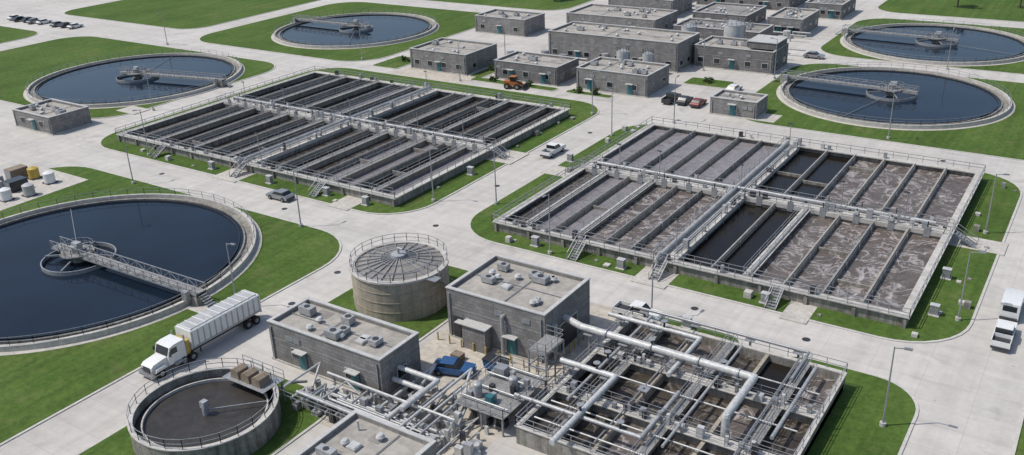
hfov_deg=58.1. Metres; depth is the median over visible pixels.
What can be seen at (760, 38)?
roof
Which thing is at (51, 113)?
roof
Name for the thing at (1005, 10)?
grass lawn
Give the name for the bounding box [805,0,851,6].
parapet
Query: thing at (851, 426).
grass lawn
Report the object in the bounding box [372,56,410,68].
grass lawn
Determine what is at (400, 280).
round storage tank
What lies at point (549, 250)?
street lamp
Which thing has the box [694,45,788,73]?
walls
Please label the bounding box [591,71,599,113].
street lamp
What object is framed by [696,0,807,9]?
walls
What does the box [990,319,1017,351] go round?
pickup truck
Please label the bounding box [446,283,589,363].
walls
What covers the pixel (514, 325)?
band course
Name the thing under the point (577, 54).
doors
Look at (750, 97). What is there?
roof
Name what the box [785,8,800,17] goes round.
rooftop units
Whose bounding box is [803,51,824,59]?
parked car
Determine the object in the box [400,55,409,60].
shrub
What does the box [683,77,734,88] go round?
grass lawn
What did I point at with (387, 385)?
walls
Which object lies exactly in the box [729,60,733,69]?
doors
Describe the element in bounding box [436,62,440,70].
doors
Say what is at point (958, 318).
street lamp
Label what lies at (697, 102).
parked car
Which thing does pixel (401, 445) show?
roof
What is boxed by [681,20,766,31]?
roof
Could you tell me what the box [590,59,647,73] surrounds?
rooftop units
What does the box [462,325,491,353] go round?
annex
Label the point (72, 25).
parked car
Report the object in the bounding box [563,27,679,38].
roof conduit
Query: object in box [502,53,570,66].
roof
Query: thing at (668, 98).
pickup truck
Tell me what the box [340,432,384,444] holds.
roof vents
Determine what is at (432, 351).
service yard
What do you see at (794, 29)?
windows
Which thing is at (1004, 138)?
grass lawn
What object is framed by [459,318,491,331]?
annex roof
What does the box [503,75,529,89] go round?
wheel loader
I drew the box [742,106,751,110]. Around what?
louvres
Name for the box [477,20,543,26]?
band course
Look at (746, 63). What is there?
windows
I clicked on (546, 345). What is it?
pipe rack
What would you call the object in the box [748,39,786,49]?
storey
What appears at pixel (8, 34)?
grass lawn
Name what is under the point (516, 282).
roof patches
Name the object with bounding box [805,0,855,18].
walls
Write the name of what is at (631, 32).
roof
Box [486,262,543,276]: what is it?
unit fan
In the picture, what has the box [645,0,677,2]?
parapet
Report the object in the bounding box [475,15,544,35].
walls
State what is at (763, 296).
utility cabinet
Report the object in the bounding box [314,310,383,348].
roof patches
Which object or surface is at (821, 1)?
roof
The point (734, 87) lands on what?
parked car
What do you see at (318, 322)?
roof vents
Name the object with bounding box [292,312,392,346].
roof conduit
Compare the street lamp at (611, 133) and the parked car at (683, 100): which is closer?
the street lamp at (611, 133)
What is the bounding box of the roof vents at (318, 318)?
[306,316,344,336]
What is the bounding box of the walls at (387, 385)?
[268,325,420,398]
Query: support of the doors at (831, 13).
on the foundation at (838, 19)
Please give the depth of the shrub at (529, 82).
196.50 m
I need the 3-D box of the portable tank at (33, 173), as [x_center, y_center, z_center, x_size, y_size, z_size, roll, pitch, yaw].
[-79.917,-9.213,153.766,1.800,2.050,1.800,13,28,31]
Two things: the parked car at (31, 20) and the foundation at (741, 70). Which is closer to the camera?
the foundation at (741, 70)
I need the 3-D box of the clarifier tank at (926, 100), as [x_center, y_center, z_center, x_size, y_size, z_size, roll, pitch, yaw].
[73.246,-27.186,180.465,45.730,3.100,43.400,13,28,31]
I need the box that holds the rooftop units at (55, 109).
[29,105,66,113]
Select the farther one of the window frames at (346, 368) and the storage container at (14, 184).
the storage container at (14, 184)
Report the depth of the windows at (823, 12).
249.14 m
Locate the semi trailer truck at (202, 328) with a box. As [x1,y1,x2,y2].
[139,290,261,379]
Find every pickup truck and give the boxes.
[433,356,476,379]
[540,142,565,157]
[612,300,663,320]
[661,91,680,103]
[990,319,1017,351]
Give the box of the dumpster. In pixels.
[482,352,509,369]
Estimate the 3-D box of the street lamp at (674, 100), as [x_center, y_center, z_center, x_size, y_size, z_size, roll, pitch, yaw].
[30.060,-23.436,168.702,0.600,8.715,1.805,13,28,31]
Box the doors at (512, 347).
[461,329,516,354]
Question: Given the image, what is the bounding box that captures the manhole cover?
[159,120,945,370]
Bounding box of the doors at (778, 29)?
[776,26,792,34]
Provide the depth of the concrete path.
142.61 m
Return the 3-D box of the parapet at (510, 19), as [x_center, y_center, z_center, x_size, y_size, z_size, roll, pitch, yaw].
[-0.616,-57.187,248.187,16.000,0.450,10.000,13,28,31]
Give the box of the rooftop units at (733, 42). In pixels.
[717,39,747,45]
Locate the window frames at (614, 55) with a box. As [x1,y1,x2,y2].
[552,48,688,66]
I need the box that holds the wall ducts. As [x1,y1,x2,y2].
[500,314,557,358]
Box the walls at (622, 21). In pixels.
[566,12,677,29]
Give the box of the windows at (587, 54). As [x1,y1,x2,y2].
[553,49,689,65]
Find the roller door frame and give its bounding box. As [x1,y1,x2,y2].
[559,311,577,350]
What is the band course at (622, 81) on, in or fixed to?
attached to the walls at (622, 88)
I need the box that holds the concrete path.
[0,106,1008,324]
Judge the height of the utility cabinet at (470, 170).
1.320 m
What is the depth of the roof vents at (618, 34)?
215.50 m
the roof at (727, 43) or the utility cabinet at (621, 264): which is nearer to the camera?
the utility cabinet at (621, 264)
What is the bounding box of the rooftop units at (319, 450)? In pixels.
[315,443,337,454]
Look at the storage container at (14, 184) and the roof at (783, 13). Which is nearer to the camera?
the storage container at (14, 184)
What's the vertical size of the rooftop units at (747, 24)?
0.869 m
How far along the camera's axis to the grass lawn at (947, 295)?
114.05 m
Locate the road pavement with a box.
[0,0,1023,454]
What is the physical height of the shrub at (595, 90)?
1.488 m
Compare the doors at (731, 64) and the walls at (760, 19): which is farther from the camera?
the walls at (760, 19)
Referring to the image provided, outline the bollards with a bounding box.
[437,324,592,371]
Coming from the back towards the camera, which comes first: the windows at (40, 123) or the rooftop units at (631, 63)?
the rooftop units at (631, 63)
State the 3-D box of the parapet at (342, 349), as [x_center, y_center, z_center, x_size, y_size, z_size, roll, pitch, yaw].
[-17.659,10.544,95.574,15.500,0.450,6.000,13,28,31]
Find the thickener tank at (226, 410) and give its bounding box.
[126,354,285,454]
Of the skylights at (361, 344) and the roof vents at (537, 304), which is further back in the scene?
the roof vents at (537, 304)
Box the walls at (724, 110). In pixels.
[710,98,767,118]
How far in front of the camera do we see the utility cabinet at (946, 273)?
109.92 m
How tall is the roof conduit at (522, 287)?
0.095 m
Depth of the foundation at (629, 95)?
189.09 m
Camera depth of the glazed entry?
101.01 m
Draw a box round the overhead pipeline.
[514,306,819,454]
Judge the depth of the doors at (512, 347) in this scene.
97.47 m
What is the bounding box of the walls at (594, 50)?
[548,33,699,71]
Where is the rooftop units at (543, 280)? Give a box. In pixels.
[481,261,549,284]
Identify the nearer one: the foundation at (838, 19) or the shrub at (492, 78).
the shrub at (492, 78)
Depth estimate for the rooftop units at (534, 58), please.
202.18 m
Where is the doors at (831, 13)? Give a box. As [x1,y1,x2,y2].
[829,11,833,18]
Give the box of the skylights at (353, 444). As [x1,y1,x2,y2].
[347,440,360,448]
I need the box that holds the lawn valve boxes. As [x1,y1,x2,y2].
[140,116,1016,337]
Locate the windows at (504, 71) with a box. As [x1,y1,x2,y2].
[502,68,574,79]
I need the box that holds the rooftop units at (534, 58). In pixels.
[528,55,537,60]
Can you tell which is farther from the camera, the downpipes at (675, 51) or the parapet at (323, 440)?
the downpipes at (675, 51)
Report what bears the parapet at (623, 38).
on the walls at (594, 50)
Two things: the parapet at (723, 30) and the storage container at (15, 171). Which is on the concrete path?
the storage container at (15, 171)
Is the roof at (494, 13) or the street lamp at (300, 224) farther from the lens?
the roof at (494, 13)
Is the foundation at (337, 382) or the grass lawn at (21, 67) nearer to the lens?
the foundation at (337, 382)
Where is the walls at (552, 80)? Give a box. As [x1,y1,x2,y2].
[494,60,578,84]
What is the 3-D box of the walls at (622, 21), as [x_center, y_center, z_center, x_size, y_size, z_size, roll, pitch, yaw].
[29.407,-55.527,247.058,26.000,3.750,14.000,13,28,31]
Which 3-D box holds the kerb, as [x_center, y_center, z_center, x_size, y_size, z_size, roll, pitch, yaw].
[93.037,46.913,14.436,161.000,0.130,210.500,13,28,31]
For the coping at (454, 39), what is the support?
on the parapet at (453, 54)
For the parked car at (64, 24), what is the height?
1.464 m
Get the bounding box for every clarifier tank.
[0,188,261,355]
[23,49,244,108]
[271,9,438,48]
[773,62,1015,130]
[835,19,1023,65]
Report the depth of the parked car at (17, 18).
287.66 m
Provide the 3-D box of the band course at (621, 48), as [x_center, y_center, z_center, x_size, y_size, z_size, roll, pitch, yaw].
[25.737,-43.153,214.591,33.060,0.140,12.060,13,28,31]
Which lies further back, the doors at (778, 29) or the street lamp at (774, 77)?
the doors at (778, 29)
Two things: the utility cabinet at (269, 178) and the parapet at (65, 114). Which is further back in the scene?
the parapet at (65, 114)
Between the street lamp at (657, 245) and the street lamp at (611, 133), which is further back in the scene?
the street lamp at (611, 133)
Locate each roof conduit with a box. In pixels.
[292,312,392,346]
[337,435,399,454]
[425,42,471,49]
[475,271,561,301]
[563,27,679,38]
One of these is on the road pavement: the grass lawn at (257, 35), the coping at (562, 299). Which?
the grass lawn at (257, 35)
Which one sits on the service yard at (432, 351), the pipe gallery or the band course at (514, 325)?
the pipe gallery
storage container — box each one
[3,164,27,178]
[3,175,27,192]
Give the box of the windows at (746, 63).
[698,56,785,68]
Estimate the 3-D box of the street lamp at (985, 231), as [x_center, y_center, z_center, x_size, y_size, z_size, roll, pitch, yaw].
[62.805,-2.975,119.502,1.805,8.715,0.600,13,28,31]
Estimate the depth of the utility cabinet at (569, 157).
152.32 m
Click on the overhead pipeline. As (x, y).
(700, 362)
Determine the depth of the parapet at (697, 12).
245.56 m
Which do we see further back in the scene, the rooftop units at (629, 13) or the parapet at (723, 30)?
the rooftop units at (629, 13)
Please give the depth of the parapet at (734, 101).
172.88 m
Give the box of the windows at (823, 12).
[820,4,853,14]
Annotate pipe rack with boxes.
[528,325,564,389]
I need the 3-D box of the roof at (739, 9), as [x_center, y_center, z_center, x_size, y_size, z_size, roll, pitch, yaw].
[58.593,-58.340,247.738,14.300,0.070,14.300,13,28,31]
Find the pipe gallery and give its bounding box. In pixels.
[278,353,548,454]
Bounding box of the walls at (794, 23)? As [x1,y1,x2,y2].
[767,12,818,34]
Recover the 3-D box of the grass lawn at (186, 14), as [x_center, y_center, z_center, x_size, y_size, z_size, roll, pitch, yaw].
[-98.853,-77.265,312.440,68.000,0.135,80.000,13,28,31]
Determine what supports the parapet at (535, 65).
on the roof
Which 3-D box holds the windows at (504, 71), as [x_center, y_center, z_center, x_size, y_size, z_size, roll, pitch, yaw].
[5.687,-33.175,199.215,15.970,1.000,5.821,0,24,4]
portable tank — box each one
[0,187,15,202]
[21,182,37,197]
[26,166,42,180]
[42,170,58,184]
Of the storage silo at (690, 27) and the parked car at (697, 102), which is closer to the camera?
the parked car at (697, 102)
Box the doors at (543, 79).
[509,70,545,83]
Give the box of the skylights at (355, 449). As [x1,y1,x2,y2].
[345,441,361,452]
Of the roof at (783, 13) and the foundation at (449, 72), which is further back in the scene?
the roof at (783, 13)
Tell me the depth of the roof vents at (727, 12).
247.87 m
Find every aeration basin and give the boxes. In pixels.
[115,66,570,206]
[492,116,985,328]
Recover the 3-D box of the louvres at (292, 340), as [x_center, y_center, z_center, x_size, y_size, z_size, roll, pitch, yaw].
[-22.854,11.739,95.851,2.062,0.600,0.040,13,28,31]
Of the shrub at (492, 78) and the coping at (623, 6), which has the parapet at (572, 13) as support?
the coping at (623, 6)
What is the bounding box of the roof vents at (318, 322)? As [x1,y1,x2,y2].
[308,321,343,339]
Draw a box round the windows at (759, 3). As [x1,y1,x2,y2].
[704,0,799,6]
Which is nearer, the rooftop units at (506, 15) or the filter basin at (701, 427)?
the filter basin at (701, 427)
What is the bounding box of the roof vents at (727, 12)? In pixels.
[706,6,756,12]
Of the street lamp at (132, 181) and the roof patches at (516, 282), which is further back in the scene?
the street lamp at (132, 181)
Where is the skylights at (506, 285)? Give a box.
[501,283,511,287]
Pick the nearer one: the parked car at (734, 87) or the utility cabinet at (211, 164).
the utility cabinet at (211, 164)
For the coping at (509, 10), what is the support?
on the parapet at (510, 19)
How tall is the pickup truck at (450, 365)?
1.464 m
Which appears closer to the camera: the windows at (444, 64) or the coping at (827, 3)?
the windows at (444, 64)
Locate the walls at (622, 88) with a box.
[576,67,668,96]
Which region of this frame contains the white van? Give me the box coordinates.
[998,287,1023,321]
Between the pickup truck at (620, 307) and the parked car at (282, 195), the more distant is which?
the parked car at (282, 195)
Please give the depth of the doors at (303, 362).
95.69 m
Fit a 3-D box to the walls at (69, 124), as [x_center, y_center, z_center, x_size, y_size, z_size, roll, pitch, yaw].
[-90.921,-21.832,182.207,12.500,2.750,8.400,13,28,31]
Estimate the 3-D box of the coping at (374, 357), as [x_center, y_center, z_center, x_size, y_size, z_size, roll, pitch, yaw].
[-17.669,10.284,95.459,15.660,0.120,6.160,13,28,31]
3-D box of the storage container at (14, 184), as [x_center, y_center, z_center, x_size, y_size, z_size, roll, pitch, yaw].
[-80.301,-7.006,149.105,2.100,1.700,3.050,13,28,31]
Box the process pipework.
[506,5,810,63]
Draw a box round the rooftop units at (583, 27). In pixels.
[576,25,607,29]
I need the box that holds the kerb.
[1011,404,1023,454]
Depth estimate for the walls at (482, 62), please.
210.40 m
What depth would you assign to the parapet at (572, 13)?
245.04 m
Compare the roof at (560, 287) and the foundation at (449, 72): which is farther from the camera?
the foundation at (449, 72)
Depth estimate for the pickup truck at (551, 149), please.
155.54 m
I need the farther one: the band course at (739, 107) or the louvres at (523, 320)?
the band course at (739, 107)
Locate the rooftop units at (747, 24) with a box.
[695,20,752,28]
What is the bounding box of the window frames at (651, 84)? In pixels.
[607,77,665,90]
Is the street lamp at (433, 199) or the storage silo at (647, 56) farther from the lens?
the storage silo at (647, 56)
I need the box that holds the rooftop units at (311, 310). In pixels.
[298,303,382,346]
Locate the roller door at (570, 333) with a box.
[561,313,576,350]
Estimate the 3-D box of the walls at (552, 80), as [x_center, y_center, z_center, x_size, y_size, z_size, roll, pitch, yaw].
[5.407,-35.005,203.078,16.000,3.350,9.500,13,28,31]
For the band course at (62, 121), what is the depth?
178.71 m
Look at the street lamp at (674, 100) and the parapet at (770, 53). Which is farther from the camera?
the parapet at (770, 53)
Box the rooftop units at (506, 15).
[498,11,519,16]
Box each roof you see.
[22,102,78,116]
[278,303,407,356]
[308,418,424,454]
[417,40,488,53]
[455,260,580,311]
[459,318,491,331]
[483,11,536,18]
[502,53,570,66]
[555,24,692,42]
[573,6,670,19]
[583,59,662,74]
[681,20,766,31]
[698,4,760,14]
[701,38,774,51]
[717,92,761,101]
[748,34,787,43]
[773,9,813,18]
[811,0,847,3]
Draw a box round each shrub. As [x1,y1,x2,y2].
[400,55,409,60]
[489,75,498,81]
[526,80,534,86]
[571,85,582,92]
[590,87,599,93]
[703,77,713,83]
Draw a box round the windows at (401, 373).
[291,349,405,378]
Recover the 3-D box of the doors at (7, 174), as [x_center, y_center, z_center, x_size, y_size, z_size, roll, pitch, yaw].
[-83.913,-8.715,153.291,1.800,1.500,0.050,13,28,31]
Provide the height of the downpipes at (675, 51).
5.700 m
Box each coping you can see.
[11,98,88,117]
[266,296,418,360]
[294,409,436,454]
[409,37,496,54]
[445,254,590,315]
[474,9,544,19]
[494,51,578,67]
[548,21,699,43]
[566,3,677,19]
[576,56,669,76]
[673,18,772,32]
[692,2,765,15]
[694,36,788,52]
[710,89,768,102]
[767,7,819,19]
[805,0,849,4]
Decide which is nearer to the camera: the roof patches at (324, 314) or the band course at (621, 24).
the roof patches at (324, 314)
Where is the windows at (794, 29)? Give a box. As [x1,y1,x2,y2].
[774,20,816,31]
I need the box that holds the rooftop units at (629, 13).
[614,7,650,16]
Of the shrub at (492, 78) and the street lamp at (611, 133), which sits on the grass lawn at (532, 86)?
the shrub at (492, 78)
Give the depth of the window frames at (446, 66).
211.17 m
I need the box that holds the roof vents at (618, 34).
[564,23,678,39]
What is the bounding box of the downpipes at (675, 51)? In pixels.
[549,33,675,69]
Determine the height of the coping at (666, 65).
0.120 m
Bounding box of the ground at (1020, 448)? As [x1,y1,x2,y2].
[1015,420,1023,454]
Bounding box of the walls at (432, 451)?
[426,447,435,454]
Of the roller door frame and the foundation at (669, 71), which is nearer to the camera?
the roller door frame
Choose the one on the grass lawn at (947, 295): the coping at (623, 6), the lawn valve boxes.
the lawn valve boxes
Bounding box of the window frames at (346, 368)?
[291,347,406,379]
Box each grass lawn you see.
[0,26,37,43]
[0,36,275,118]
[0,166,341,445]
[64,0,319,28]
[75,365,329,454]
[99,68,598,214]
[199,2,479,61]
[327,264,469,341]
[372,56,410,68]
[423,0,592,10]
[468,124,1022,342]
[469,68,494,77]
[470,77,558,91]
[565,90,613,98]
[627,316,741,342]
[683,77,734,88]
[743,63,1023,160]
[786,355,918,454]
[820,18,1023,74]
[877,0,1023,21]
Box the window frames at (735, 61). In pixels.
[697,56,784,68]
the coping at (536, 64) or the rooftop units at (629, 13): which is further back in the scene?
the rooftop units at (629, 13)
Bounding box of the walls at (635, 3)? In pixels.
[608,0,691,15]
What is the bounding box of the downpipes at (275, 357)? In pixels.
[269,326,380,397]
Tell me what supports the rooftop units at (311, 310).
on the unit curb
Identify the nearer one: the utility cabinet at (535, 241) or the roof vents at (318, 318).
the roof vents at (318, 318)
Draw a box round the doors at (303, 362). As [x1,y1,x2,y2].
[299,354,360,390]
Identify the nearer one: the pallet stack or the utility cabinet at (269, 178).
the pallet stack
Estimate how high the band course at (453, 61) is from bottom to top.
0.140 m
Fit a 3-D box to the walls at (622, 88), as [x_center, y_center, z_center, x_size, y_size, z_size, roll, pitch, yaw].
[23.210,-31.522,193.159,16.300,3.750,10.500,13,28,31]
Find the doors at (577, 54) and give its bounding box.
[575,52,641,60]
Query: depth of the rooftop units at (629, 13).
244.92 m
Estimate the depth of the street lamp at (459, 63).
201.54 m
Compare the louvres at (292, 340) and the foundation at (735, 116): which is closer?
the louvres at (292, 340)
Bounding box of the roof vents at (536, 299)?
[489,269,556,303]
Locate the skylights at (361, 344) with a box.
[355,336,370,345]
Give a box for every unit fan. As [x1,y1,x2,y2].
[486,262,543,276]
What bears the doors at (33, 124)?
on the foundation at (55, 133)
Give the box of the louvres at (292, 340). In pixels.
[285,335,299,344]
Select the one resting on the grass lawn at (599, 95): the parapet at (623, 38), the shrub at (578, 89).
the shrub at (578, 89)
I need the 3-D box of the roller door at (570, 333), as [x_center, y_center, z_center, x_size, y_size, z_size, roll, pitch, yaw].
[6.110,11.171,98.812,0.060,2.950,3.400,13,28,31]
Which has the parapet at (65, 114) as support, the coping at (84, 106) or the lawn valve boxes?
the coping at (84, 106)
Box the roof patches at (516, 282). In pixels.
[508,274,549,291]
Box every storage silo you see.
[617,45,629,59]
[642,47,653,61]
[681,20,696,31]
[724,17,745,37]
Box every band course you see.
[17,113,89,125]
[270,336,419,376]
[410,52,495,63]
[447,297,589,335]
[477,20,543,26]
[494,65,578,75]
[550,41,693,54]
[566,17,677,27]
[578,73,668,84]
[613,0,690,7]
[694,52,786,61]
[712,101,767,110]
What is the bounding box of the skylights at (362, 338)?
[356,334,369,342]
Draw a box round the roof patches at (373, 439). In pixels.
[328,434,384,454]
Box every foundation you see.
[15,122,92,135]
[272,357,422,401]
[410,67,487,75]
[448,324,590,365]
[475,29,545,36]
[494,77,575,86]
[580,60,693,72]
[582,85,668,97]
[693,64,787,74]
[696,3,804,10]
[709,110,767,119]
[819,10,854,19]
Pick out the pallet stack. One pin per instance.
(458, 354)
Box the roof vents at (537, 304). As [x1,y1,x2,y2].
[490,273,555,306]
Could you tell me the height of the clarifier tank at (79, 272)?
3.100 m
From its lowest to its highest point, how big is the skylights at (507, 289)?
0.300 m
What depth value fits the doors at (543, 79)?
197.42 m
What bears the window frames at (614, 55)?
attached to the walls at (594, 50)
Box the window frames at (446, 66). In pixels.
[414,56,490,69]
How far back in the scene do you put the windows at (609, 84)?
189.16 m
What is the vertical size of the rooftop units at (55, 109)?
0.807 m
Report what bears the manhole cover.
on the road pavement
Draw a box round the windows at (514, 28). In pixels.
[480,24,517,31]
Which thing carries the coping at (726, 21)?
on the parapet at (723, 30)
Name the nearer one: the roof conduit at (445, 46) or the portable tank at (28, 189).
the portable tank at (28, 189)
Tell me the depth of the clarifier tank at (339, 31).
255.14 m
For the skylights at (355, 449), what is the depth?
78.06 m
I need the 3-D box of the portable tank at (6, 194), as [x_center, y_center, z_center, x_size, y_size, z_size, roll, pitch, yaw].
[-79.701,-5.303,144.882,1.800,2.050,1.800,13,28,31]
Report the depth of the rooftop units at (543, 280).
101.15 m
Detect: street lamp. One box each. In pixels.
[123,131,134,183]
[132,110,150,155]
[145,69,154,110]
[226,243,235,293]
[293,166,302,226]
[429,148,437,201]
[458,41,461,81]
[485,147,497,204]
[542,194,551,253]
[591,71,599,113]
[604,88,612,135]
[651,243,660,307]
[672,75,679,123]
[702,32,711,70]
[770,37,777,78]
[879,347,912,426]
[886,91,894,138]
[945,28,954,69]
[955,251,986,320]
[983,173,1009,233]
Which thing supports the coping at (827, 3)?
on the parapet at (827, 4)
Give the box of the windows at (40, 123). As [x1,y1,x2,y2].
[20,117,42,126]
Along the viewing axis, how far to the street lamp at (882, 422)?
82.87 m
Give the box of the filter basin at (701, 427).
[514,306,847,454]
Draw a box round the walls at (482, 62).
[410,46,496,74]
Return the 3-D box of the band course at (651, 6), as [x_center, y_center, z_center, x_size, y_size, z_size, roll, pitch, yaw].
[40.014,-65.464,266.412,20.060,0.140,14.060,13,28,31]
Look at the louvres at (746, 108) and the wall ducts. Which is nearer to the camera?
the wall ducts
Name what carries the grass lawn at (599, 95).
on the road pavement
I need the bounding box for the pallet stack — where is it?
[450,350,464,359]
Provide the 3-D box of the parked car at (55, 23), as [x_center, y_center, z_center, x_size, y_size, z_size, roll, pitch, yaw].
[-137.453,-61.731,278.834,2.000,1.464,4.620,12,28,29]
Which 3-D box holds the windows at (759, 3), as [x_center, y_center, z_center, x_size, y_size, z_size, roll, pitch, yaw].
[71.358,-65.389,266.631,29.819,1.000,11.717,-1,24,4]
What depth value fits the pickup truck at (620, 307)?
103.51 m
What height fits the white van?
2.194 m
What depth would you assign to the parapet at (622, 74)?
190.94 m
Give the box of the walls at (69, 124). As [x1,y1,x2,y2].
[14,109,91,133]
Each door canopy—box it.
[454,319,517,340]
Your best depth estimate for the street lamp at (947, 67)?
196.42 m
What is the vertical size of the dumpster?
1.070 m
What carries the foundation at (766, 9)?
on the road pavement
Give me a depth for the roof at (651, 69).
193.14 m
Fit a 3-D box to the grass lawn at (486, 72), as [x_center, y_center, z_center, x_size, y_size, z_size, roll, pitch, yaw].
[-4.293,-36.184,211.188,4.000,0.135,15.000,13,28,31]
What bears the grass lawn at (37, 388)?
on the road pavement
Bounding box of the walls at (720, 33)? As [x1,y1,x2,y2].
[673,27,772,39]
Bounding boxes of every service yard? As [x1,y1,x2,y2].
[320,302,618,454]
[391,65,493,83]
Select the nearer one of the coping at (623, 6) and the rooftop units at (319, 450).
the rooftop units at (319, 450)
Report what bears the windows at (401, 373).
attached to the window frames at (346, 368)
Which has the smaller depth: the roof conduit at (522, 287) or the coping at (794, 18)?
the roof conduit at (522, 287)
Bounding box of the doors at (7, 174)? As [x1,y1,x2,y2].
[4,170,10,178]
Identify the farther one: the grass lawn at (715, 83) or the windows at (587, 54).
the windows at (587, 54)
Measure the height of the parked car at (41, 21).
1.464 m
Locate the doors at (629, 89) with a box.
[587,80,632,94]
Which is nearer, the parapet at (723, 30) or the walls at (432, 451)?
the walls at (432, 451)
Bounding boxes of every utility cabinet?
[207,160,216,169]
[265,174,274,183]
[322,186,331,196]
[361,195,370,205]
[466,166,475,175]
[530,235,540,247]
[566,153,574,161]
[615,257,626,270]
[680,314,692,329]
[758,290,770,304]
[927,302,940,317]
[940,266,952,280]
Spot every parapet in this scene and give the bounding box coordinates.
[12,100,88,119]
[268,300,418,364]
[302,414,435,454]
[410,38,496,56]
[446,257,589,319]
[475,9,544,21]
[494,52,578,69]
[548,22,699,45]
[566,4,677,21]
[576,58,668,78]
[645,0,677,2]
[674,18,772,34]
[693,3,766,17]
[695,37,788,54]
[710,90,767,104]
[767,8,818,21]
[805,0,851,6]
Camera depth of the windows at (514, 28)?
245.50 m
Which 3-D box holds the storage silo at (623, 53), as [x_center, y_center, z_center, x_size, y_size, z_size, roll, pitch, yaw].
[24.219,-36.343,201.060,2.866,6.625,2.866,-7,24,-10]
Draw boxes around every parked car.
[7,14,23,19]
[12,16,23,21]
[21,17,37,21]
[26,18,37,23]
[36,19,52,24]
[49,21,61,26]
[58,22,69,27]
[67,23,83,28]
[265,188,294,202]
[676,95,693,104]
[689,98,706,107]
[726,84,742,90]
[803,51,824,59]
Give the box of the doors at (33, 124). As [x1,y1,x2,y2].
[31,120,36,130]
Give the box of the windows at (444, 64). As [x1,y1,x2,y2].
[415,56,491,68]
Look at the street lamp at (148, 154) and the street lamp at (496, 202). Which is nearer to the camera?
the street lamp at (496, 202)
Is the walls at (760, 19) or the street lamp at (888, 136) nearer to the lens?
the street lamp at (888, 136)
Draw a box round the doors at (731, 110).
[729,105,734,115]
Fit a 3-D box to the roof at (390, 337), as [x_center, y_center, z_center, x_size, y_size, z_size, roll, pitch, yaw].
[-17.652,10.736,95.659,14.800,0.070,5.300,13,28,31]
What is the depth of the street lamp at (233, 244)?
107.79 m
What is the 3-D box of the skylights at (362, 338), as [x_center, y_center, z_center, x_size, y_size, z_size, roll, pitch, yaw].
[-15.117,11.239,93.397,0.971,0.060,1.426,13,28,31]
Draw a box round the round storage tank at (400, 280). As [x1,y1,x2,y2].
[349,233,453,321]
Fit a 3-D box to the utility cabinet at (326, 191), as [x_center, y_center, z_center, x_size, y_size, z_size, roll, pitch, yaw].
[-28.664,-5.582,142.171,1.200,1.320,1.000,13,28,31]
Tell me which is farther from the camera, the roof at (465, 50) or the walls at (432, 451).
the roof at (465, 50)
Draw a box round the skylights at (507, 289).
[500,285,512,290]
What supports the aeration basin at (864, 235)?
on the road pavement
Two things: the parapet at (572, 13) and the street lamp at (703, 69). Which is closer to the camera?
the street lamp at (703, 69)
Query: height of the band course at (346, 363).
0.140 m
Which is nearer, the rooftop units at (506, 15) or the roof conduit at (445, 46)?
the roof conduit at (445, 46)
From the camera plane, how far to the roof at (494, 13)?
249.41 m
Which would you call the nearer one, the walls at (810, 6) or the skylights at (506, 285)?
the skylights at (506, 285)
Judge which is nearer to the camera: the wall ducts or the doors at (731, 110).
the wall ducts
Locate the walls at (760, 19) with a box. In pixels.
[692,8,765,22]
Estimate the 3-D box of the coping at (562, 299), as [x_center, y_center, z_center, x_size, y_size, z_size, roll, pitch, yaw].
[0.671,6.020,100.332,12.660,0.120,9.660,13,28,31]
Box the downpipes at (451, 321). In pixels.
[448,292,542,362]
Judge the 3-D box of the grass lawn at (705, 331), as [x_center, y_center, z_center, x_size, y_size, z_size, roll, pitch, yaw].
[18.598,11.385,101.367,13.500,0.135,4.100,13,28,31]
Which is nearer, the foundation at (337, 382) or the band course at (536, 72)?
the foundation at (337, 382)
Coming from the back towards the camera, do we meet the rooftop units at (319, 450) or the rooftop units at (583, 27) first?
the rooftop units at (583, 27)
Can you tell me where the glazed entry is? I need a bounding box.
[453,315,462,337]
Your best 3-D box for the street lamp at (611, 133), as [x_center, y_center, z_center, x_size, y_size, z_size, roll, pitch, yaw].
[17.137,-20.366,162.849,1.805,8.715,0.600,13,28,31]
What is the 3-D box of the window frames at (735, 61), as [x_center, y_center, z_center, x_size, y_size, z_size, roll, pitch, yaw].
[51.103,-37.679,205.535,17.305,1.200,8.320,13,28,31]
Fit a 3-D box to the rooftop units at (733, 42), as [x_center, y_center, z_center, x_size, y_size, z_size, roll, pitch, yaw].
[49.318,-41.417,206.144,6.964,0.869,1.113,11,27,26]
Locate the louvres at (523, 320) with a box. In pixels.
[494,310,529,324]
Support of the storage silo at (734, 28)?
on the road pavement
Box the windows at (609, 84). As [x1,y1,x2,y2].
[585,77,665,89]
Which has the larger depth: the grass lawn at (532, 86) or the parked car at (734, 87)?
the grass lawn at (532, 86)
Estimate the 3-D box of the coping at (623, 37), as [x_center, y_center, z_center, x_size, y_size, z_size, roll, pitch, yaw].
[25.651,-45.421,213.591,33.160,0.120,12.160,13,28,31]
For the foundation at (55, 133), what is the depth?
179.43 m

